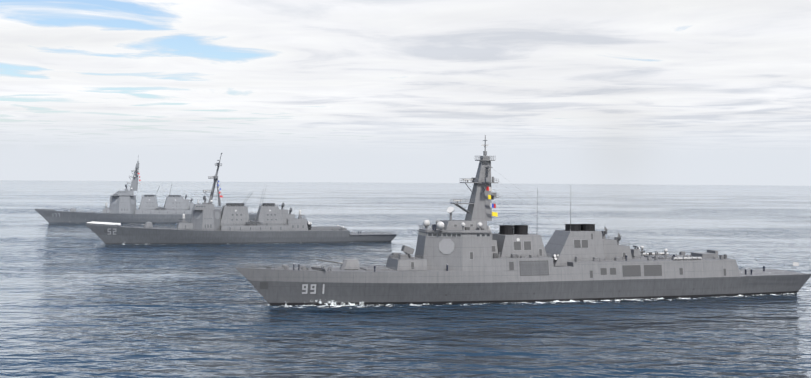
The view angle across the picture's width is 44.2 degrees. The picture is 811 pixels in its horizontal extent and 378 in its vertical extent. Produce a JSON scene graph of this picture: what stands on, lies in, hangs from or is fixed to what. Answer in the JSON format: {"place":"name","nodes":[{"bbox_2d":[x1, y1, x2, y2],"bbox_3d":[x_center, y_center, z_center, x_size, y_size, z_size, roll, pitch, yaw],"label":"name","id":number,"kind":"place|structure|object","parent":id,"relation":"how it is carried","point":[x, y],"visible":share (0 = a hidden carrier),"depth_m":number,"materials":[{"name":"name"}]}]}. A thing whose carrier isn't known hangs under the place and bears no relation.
{"place":"outdoors","nodes":[
{"label":"outdoors","id":0,"kind":"place"},
{"bbox_2d":[0,180,810,377],"bbox_3d":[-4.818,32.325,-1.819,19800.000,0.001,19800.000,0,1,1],"label":"sea","id":1,"kind":"structure","parent":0,"point":[80,300],"depth_m":255.53,"materials":[{"name":"blue liquid"}]},
{"bbox_2d":[35,155,256,222],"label":"warship","id":2,"kind":"object","parent":1,"relation":"on","point":[123,209],"visible":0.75,"depth_m":710.68,"materials":[{"name":"grey metal"}]},
{"bbox_2d":[86,153,408,244],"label":"warship","id":3,"kind":"object","parent":1,"relation":"on","point":[232,223],"visible":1,"depth_m":494.52,"materials":[{"name":"grey metal"}]},
{"bbox_2d":[234,135,810,308],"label":"warship","id":4,"kind":"object","parent":1,"relation":"on","point":[471,258],"visible":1,"depth_m":265.57,"materials":[{"name":"grey metal"}]},
{"bbox_2d":[0,0,810,185],"label":"sky","id":5,"kind":"structure","parent":0,"point":[639,92],"materials":[{"name":"white"}]}
]}

